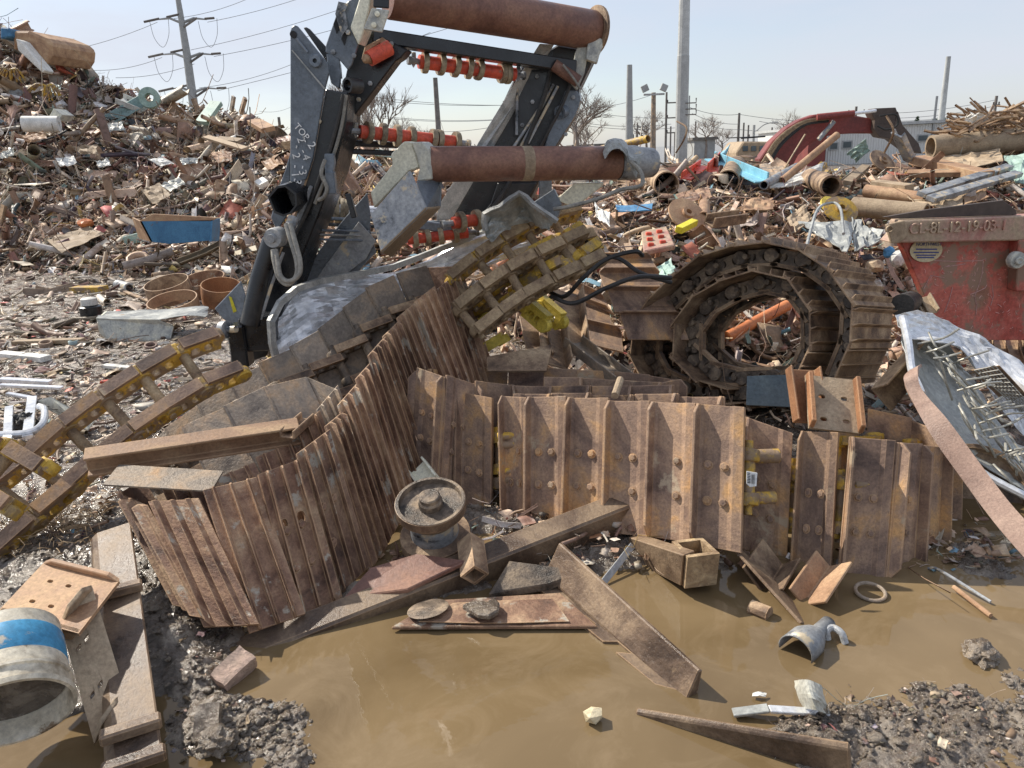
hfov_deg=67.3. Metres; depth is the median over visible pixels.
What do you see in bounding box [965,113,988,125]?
metal sheet
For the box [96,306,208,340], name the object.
bent duct
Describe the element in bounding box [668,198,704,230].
metal disc
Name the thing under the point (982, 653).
clay lump
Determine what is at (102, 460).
beam
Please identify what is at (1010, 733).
mud litter
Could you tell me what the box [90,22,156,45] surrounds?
power line
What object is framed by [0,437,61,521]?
track chain
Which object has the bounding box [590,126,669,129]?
power line
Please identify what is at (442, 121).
power line
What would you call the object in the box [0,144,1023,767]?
ground
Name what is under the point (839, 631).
steel hook
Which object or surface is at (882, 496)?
crawler track
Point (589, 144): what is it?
building
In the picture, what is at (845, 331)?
crawler track
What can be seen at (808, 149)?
red shed
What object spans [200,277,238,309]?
rusty ring
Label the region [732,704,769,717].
metal strip
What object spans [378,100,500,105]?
power line
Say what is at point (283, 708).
mud clods
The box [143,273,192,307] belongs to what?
rusty ring
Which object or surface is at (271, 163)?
metal sheet
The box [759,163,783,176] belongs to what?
metal sheet
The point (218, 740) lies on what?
clay lump
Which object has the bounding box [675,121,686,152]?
bent strap
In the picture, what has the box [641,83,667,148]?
floodlight pole
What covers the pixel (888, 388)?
loose track shoe
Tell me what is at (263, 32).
power line
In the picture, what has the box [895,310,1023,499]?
appliance wreck
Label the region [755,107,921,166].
excavator
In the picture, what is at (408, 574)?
steel plate
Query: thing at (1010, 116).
rebar tangle
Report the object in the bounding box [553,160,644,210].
hose
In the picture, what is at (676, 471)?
crawler track
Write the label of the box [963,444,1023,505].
rusty tub
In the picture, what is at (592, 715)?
pale stone
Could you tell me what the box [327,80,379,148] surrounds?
bare tree
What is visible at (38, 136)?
metal sheet
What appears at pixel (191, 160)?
metal sheet
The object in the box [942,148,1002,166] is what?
metal sheet
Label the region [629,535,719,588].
square tube
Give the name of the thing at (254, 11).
power line
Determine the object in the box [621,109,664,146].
bare tree
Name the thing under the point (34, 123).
steel pipe
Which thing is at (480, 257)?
track chain
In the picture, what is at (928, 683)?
puddle debris
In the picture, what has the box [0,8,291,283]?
scrap heap
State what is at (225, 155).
metal sheet
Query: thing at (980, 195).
metal sheet
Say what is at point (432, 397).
crawler track
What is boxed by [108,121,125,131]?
metal sheet
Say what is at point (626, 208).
metal sheet
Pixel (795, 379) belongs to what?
loose track shoe
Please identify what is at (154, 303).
rusty ring
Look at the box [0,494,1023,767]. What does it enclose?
water
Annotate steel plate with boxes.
[345,554,463,596]
[392,593,596,629]
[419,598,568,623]
[489,561,560,596]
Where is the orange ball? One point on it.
(84, 222)
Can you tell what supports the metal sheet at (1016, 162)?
on the scrap heap at (781, 334)
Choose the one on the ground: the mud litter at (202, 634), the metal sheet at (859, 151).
the mud litter at (202, 634)
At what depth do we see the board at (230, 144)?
17.18 m
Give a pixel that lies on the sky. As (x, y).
(765, 59)
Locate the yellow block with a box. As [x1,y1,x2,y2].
[675,218,697,233]
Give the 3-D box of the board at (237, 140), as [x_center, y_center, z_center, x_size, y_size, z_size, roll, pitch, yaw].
[-6.421,-5.537,17.449,0.741,0.207,0.210,7,19,28]
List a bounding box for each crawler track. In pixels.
[118,266,489,633]
[162,377,342,530]
[407,367,687,493]
[453,393,759,552]
[513,392,724,405]
[569,280,623,353]
[599,252,688,340]
[627,236,897,407]
[742,409,962,577]
[950,340,1023,363]
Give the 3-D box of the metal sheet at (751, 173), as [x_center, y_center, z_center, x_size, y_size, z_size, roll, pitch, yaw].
[2.919,-2.884,10.151,0.160,0.357,2.467,-2,17,0]
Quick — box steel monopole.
[674,0,696,162]
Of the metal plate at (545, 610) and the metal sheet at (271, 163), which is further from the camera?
the metal sheet at (271, 163)
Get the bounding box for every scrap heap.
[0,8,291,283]
[251,118,1023,372]
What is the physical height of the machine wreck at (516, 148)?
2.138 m
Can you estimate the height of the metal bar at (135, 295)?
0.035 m
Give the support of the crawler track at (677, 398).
on the ground
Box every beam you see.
[83,418,300,477]
[115,93,147,112]
[235,498,629,647]
[681,159,706,180]
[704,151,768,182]
[704,209,747,227]
[706,152,723,173]
[891,129,915,162]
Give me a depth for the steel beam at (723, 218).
7.26 m
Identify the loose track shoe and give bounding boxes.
[0,558,119,639]
[62,585,118,744]
[486,344,552,371]
[785,365,825,422]
[805,371,865,434]
[871,340,924,410]
[918,293,939,313]
[922,299,929,312]
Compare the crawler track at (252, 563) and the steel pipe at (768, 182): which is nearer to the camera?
the crawler track at (252, 563)
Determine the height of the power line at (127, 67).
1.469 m
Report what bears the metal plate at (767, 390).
on the crawler track at (882, 496)
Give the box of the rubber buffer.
[891,291,922,314]
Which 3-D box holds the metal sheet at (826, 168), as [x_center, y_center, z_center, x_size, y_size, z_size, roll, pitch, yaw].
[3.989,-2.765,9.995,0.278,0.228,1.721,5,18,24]
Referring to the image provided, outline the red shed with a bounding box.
[794,136,825,165]
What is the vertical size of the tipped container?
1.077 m
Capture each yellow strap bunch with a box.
[0,67,25,83]
[26,83,61,101]
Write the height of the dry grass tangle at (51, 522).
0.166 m
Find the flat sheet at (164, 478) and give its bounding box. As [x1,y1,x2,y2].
[103,464,222,491]
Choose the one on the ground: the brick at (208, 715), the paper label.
the brick at (208, 715)
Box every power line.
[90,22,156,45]
[94,57,161,70]
[122,64,192,77]
[174,0,243,18]
[192,11,334,49]
[201,65,289,87]
[210,0,293,21]
[214,30,330,56]
[217,29,444,90]
[368,114,478,120]
[371,116,491,121]
[375,97,467,104]
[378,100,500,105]
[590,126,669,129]
[902,100,993,112]
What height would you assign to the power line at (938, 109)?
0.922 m
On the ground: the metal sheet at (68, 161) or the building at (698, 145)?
the building at (698, 145)
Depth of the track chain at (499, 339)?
4.59 m
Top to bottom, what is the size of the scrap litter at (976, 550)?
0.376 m
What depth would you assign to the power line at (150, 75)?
111.22 m
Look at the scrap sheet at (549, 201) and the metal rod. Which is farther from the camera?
the scrap sheet at (549, 201)
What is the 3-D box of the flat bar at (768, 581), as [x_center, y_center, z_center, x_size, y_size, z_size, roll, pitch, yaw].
[0.986,0.765,2.909,0.090,0.172,0.382,-10,18,-23]
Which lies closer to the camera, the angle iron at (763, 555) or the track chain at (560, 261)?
the angle iron at (763, 555)
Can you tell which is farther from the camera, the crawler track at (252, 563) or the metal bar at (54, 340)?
the metal bar at (54, 340)
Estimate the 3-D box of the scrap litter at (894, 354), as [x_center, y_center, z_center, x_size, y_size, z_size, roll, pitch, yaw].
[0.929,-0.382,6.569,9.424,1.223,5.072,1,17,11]
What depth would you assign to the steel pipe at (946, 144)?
10.00 m
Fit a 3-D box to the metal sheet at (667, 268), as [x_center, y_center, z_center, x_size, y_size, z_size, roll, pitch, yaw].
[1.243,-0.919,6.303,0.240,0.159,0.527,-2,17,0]
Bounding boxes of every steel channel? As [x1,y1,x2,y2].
[279,412,314,438]
[563,336,632,379]
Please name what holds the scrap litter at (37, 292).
on the ground
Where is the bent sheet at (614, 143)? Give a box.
[603,138,643,176]
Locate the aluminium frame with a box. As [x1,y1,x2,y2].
[0,377,94,439]
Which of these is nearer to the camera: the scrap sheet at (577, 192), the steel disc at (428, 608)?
the steel disc at (428, 608)
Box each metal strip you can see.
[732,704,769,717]
[768,705,829,715]
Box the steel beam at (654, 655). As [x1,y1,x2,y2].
[540,543,701,696]
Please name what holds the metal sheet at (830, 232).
on the scrap heap at (781, 334)
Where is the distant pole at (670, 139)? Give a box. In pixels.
[669,126,671,154]
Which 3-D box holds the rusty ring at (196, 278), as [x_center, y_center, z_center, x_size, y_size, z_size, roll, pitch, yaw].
[-3.845,-1.237,9.632,0.530,0.323,0.553,-2,17,0]
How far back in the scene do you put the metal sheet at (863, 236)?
6.64 m
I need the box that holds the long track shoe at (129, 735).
[91,523,166,767]
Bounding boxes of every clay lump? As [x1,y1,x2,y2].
[143,589,179,614]
[195,723,239,758]
[960,637,1000,669]
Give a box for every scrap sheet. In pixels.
[534,189,561,217]
[559,182,602,204]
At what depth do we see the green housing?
18.66 m
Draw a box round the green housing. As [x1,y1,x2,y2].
[138,87,160,108]
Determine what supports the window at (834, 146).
in the warehouse
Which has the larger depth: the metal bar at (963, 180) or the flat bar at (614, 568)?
the metal bar at (963, 180)
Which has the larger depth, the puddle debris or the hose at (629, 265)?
the hose at (629, 265)
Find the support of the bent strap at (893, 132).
on the scrap heap at (781, 334)
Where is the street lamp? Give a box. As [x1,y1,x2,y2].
[752,121,777,141]
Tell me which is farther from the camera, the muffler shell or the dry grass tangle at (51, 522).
the dry grass tangle at (51, 522)
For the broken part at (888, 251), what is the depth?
6.55 m
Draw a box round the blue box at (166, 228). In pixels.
[132,214,219,243]
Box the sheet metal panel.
[266,230,530,356]
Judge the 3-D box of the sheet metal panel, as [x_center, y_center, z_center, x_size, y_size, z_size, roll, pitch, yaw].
[-0.676,-0.581,4.791,1.748,0.715,0.530,-10,18,-23]
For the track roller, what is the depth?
3.15 m
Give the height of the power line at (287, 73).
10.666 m
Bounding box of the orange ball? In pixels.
[77,218,93,227]
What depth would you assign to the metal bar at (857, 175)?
9.34 m
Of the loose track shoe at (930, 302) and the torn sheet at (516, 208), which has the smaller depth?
the torn sheet at (516, 208)
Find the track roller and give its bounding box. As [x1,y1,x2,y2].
[394,477,470,557]
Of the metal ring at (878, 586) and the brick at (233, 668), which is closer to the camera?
the brick at (233, 668)
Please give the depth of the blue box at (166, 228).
11.37 m
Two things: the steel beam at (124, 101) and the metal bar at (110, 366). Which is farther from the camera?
the steel beam at (124, 101)
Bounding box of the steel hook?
[825,624,848,644]
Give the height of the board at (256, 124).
0.400 m
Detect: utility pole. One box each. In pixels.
[433,78,440,129]
[625,65,632,139]
[664,92,675,161]
[727,113,749,141]
[938,56,950,119]
[992,96,999,110]
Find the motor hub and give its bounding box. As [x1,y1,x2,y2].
[78,297,102,316]
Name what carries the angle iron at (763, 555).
on the water
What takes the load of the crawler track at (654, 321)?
on the crawler track at (845, 331)
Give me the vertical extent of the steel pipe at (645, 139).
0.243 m
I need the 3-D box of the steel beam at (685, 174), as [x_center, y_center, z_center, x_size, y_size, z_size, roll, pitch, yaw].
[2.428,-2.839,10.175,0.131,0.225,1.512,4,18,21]
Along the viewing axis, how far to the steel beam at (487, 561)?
3.02 m
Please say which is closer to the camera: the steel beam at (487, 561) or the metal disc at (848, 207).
the steel beam at (487, 561)
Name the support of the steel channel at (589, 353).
on the crawler track at (432, 397)
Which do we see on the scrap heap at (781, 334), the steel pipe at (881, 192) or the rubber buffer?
the steel pipe at (881, 192)
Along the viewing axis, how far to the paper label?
2.93 m
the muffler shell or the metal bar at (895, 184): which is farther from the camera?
the metal bar at (895, 184)
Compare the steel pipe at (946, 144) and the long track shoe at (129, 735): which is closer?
the long track shoe at (129, 735)
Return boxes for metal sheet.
[0,147,13,158]
[17,130,46,142]
[47,226,103,252]
[55,156,76,166]
[73,144,97,155]
[96,157,110,166]
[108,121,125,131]
[140,183,169,203]
[148,156,173,166]
[160,177,184,191]
[180,158,198,164]
[211,148,231,162]
[261,154,283,170]
[273,135,289,144]
[594,202,609,226]
[616,203,652,211]
[657,258,674,282]
[676,187,712,201]
[721,145,729,154]
[739,197,773,211]
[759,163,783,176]
[770,161,824,188]
[787,204,811,231]
[798,220,855,251]
[819,161,832,183]
[847,139,869,162]
[851,217,883,251]
[907,194,965,207]
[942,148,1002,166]
[964,188,988,203]
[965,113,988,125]
[1004,153,1023,183]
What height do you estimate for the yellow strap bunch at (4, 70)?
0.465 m
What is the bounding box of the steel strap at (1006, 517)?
[904,364,1023,556]
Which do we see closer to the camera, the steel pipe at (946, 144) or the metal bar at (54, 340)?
the metal bar at (54, 340)
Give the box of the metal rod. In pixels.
[928,566,991,602]
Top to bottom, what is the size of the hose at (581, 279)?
0.287 m
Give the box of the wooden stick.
[952,585,992,617]
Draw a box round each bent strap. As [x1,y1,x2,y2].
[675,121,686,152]
[806,201,844,243]
[883,115,894,152]
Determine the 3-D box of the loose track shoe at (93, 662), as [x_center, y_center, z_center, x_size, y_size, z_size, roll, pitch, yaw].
[-1.301,0.848,2.384,0.113,0.326,0.416,-14,21,-35]
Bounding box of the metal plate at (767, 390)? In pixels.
[746,375,789,406]
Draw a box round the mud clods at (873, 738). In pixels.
[768,541,1023,767]
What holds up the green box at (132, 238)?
on the scrap heap at (44, 196)
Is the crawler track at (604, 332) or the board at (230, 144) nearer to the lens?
the crawler track at (604, 332)
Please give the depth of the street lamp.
66.65 m
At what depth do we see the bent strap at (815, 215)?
6.82 m
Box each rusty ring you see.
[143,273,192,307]
[146,290,199,319]
[188,270,224,300]
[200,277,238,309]
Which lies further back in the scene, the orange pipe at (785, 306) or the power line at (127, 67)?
the power line at (127, 67)
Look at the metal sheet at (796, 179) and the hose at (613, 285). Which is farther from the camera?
the metal sheet at (796, 179)
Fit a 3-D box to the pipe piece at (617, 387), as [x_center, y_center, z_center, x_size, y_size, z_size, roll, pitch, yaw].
[0.486,0.016,3.536,0.036,0.064,0.164,3,18,17]
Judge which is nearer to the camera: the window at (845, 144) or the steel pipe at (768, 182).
the steel pipe at (768, 182)
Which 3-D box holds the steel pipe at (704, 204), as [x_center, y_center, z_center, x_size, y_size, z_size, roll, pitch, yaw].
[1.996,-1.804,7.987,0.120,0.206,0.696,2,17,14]
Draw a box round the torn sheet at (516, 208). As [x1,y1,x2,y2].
[481,190,558,241]
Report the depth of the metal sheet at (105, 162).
16.19 m
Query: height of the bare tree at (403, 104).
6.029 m
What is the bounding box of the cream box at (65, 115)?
[50,109,73,121]
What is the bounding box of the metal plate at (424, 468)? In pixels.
[409,456,438,480]
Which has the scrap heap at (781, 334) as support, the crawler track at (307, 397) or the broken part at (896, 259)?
the broken part at (896, 259)
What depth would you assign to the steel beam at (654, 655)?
2.67 m
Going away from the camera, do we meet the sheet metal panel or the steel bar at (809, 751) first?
the steel bar at (809, 751)
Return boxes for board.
[196,100,222,124]
[203,135,248,150]
[217,136,243,143]
[229,95,235,111]
[239,96,246,114]
[247,118,275,132]
[255,177,268,188]
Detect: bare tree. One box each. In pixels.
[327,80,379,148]
[360,83,417,149]
[390,112,428,132]
[568,114,611,145]
[571,83,615,145]
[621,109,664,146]
[689,115,723,157]
[711,129,735,151]
[771,110,801,129]
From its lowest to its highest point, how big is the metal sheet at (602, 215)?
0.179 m
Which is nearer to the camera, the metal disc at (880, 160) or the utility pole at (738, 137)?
the metal disc at (880, 160)
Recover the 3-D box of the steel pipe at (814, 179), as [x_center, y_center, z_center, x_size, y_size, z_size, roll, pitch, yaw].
[3.701,-2.429,9.243,0.240,0.280,1.202,1,17,10]
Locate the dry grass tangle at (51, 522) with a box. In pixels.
[0,477,124,557]
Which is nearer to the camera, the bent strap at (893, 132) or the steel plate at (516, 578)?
the steel plate at (516, 578)
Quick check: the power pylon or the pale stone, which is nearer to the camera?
the pale stone
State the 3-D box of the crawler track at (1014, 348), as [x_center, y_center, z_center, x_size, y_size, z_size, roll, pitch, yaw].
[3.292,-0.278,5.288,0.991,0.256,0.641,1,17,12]
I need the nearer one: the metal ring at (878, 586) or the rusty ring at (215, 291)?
the metal ring at (878, 586)
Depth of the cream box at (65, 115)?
17.30 m
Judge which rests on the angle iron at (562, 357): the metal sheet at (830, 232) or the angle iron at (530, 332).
the angle iron at (530, 332)
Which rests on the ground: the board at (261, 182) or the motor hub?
the motor hub
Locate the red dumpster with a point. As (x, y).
(965, 264)
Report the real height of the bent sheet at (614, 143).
0.224 m
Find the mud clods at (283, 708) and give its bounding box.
[1,503,317,767]
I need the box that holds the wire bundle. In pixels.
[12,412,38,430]
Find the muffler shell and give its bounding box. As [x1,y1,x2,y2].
[779,616,835,662]
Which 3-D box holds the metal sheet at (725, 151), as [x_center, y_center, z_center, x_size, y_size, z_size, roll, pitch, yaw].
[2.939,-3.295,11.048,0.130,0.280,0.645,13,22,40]
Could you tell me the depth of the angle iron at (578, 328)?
5.04 m
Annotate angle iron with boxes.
[519,316,554,355]
[539,327,572,368]
[554,285,589,342]
[742,539,800,592]
[789,551,852,604]
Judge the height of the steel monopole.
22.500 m
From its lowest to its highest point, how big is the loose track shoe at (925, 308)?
0.154 m
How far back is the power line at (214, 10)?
108.87 m
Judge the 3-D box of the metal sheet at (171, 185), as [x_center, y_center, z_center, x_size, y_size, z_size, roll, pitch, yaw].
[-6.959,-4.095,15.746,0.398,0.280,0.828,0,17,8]
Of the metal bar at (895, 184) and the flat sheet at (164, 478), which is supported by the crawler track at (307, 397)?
the flat sheet at (164, 478)
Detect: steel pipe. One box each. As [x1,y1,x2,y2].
[20,116,61,131]
[113,280,134,290]
[151,270,174,276]
[221,265,243,276]
[601,135,650,145]
[645,166,678,193]
[699,198,709,216]
[716,156,745,190]
[759,163,796,189]
[779,132,839,182]
[801,169,841,196]
[851,197,929,219]
[862,184,923,201]
[925,128,1023,156]
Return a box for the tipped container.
[1,27,94,73]
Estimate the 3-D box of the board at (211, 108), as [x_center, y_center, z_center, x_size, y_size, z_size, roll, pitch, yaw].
[-7.433,-6.659,18.883,0.333,0.608,0.688,5,18,23]
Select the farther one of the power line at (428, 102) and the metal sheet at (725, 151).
the power line at (428, 102)
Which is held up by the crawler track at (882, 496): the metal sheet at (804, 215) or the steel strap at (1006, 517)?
the steel strap at (1006, 517)
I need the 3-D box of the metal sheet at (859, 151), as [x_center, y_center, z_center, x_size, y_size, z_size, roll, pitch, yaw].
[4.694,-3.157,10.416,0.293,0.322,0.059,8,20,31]
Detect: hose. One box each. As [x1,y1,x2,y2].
[548,249,643,298]
[550,274,671,305]
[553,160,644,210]
[585,240,671,283]
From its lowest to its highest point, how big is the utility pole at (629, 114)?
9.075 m
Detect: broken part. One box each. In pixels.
[865,259,883,272]
[883,246,894,257]
[889,250,904,267]
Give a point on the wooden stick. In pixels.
(973, 602)
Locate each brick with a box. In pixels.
[193,701,222,746]
[210,646,255,690]
[641,226,674,254]
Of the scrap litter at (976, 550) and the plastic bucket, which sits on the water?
the plastic bucket
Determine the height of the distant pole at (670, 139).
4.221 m
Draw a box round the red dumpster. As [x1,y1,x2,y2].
[880,200,1023,339]
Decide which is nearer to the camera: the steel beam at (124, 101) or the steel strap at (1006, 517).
the steel strap at (1006, 517)
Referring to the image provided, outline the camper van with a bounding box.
[722,136,765,168]
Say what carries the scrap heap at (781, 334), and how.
on the ground
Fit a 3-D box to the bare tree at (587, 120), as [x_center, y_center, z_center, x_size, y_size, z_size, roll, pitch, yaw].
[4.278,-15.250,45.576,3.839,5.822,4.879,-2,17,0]
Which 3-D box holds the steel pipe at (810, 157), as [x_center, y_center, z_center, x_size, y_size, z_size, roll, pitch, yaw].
[3.668,-2.788,9.456,1.110,0.579,0.090,-14,20,-34]
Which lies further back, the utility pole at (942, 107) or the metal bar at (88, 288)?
the utility pole at (942, 107)
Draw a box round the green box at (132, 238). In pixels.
[122,233,143,244]
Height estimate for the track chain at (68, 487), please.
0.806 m
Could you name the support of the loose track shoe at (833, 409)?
on the crawler track at (882, 496)
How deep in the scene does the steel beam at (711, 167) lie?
10.26 m
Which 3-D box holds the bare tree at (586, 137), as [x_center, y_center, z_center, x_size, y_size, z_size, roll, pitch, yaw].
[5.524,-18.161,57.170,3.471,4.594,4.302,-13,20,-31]
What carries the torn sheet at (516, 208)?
on the track chain at (480, 257)
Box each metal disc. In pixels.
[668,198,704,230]
[820,196,830,208]
[823,196,857,221]
[870,150,894,172]
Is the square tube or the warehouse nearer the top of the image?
the warehouse
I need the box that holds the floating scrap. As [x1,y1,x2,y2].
[752,692,766,696]
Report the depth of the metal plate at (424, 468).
3.66 m
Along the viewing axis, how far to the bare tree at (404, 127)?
51.98 m
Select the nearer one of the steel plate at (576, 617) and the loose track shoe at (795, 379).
the steel plate at (576, 617)
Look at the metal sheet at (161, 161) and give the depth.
16.67 m
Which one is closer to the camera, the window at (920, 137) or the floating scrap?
the floating scrap
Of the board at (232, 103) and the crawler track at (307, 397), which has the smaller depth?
the crawler track at (307, 397)
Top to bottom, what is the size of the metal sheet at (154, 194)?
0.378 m
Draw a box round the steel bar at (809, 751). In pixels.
[636,708,851,767]
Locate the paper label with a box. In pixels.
[746,471,756,486]
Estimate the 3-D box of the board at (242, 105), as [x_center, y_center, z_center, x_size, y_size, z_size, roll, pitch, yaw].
[-6.505,-6.728,18.596,0.211,0.437,0.338,-9,18,-22]
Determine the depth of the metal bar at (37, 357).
6.85 m
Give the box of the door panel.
[895,310,1023,435]
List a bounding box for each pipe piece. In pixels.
[611,376,623,398]
[747,600,772,619]
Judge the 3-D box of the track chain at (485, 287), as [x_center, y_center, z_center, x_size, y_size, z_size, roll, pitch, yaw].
[0.122,-0.588,4.433,0.953,0.600,0.301,-9,18,-21]
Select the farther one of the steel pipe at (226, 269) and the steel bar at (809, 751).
the steel pipe at (226, 269)
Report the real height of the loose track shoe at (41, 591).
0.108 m
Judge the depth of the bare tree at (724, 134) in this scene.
105.11 m
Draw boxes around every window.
[829,142,838,149]
[842,140,852,148]
[917,134,928,141]
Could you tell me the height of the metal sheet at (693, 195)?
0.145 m
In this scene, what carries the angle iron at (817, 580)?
on the water
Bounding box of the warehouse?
[755,96,960,164]
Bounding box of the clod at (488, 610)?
[463,598,499,619]
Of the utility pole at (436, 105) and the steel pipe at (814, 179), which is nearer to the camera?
the steel pipe at (814, 179)
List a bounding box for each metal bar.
[0,350,51,362]
[11,337,85,344]
[69,285,108,292]
[101,363,130,369]
[123,291,147,301]
[145,275,163,282]
[842,164,869,185]
[871,179,913,189]
[906,168,1000,177]
[909,155,994,176]
[916,163,1013,197]
[926,170,1022,202]
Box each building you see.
[566,143,604,145]
[687,137,718,158]
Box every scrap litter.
[0,251,266,462]
[4,451,504,561]
[258,324,1022,438]
[481,498,1023,592]
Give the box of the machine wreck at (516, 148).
[215,0,659,366]
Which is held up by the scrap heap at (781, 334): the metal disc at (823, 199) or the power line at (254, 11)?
the metal disc at (823, 199)
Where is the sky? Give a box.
[0,0,1023,149]
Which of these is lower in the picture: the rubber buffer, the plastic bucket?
the plastic bucket
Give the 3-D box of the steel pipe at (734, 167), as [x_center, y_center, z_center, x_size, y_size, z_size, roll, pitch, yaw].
[2.944,-2.821,10.279,0.280,0.413,1.883,3,18,18]
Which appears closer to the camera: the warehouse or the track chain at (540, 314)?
the track chain at (540, 314)
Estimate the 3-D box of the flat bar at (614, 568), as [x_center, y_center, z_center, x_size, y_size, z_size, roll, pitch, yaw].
[0.416,0.737,3.093,0.021,0.094,0.281,11,21,37]
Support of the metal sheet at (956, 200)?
on the scrap heap at (781, 334)
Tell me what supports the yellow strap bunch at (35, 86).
on the scrap heap at (44, 196)
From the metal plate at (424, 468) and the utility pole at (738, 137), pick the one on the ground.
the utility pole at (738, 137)
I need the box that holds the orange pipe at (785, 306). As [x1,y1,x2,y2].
[725,300,791,341]
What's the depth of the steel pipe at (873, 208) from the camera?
7.76 m
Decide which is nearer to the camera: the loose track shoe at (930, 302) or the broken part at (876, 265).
the loose track shoe at (930, 302)
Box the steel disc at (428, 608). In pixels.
[407,599,448,618]
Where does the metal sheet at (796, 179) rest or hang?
on the scrap heap at (781, 334)
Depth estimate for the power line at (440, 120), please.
75.65 m
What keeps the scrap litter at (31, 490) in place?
on the ground
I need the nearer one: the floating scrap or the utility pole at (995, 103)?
the floating scrap
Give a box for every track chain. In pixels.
[0,327,251,557]
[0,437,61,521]
[443,204,599,311]
[451,224,608,339]
[468,220,603,317]
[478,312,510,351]
[508,285,568,332]
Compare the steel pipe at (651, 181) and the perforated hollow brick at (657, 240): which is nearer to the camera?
the perforated hollow brick at (657, 240)
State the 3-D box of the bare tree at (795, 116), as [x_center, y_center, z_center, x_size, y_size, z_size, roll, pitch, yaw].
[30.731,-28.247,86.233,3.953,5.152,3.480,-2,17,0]
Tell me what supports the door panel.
in the appliance wreck at (950, 388)
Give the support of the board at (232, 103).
on the scrap heap at (44, 196)
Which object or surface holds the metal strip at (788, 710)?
on the ground
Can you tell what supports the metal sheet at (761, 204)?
on the scrap heap at (781, 334)
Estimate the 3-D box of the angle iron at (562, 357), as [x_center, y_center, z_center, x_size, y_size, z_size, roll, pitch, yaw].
[0.262,-0.273,4.762,0.185,0.260,0.529,-2,17,0]
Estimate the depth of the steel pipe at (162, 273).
11.59 m
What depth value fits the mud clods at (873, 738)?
2.24 m
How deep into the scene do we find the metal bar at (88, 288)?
10.53 m
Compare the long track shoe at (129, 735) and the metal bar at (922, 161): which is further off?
the metal bar at (922, 161)
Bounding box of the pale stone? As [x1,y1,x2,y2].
[583,707,601,723]
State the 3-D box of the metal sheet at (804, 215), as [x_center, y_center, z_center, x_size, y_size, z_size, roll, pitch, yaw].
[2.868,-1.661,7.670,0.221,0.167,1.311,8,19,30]
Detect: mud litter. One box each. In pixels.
[151,619,300,762]
[765,679,1023,767]
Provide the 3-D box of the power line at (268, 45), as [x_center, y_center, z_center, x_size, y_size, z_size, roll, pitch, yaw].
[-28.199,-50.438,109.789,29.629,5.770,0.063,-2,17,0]
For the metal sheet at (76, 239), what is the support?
on the scrap heap at (44, 196)
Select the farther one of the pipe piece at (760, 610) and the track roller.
the track roller
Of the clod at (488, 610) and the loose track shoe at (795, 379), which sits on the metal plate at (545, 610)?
the clod at (488, 610)
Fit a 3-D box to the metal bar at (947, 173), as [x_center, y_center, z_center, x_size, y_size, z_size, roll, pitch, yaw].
[5.157,-2.473,9.008,0.954,0.092,0.131,10,21,35]
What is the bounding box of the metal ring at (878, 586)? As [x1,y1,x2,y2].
[853,581,887,602]
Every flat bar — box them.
[602,543,634,582]
[735,550,803,623]
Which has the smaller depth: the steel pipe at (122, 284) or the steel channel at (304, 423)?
the steel channel at (304, 423)
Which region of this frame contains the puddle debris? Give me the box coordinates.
[260,563,1013,757]
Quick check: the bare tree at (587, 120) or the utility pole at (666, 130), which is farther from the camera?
the utility pole at (666, 130)
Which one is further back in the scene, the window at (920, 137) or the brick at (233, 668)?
the window at (920, 137)
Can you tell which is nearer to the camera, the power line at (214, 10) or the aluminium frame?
the aluminium frame
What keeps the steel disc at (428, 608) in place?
on the steel plate at (576, 617)
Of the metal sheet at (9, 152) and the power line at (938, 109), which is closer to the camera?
the metal sheet at (9, 152)
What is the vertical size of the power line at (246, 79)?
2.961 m
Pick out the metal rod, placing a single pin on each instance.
(961, 583)
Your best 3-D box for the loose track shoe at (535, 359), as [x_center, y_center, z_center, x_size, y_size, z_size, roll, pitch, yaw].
[0.047,-0.140,4.350,0.386,0.115,0.204,-2,17,0]
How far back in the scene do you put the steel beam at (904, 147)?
9.64 m
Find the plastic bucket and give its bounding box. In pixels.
[0,607,77,746]
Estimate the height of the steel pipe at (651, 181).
0.394 m
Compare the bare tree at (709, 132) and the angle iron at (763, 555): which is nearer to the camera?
the angle iron at (763, 555)
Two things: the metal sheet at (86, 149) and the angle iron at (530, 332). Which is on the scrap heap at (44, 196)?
the metal sheet at (86, 149)
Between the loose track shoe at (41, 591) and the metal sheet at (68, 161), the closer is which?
the loose track shoe at (41, 591)
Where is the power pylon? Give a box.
[144,0,228,109]
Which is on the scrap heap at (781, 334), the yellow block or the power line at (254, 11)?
the yellow block
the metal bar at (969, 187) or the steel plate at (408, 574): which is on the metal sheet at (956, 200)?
the metal bar at (969, 187)
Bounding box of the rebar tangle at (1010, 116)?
[923,97,1023,157]
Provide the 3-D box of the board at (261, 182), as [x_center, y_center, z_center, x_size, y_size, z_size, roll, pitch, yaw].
[-4.796,-3.856,14.739,0.209,0.223,0.284,-15,21,-37]
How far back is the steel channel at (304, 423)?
3.40 m

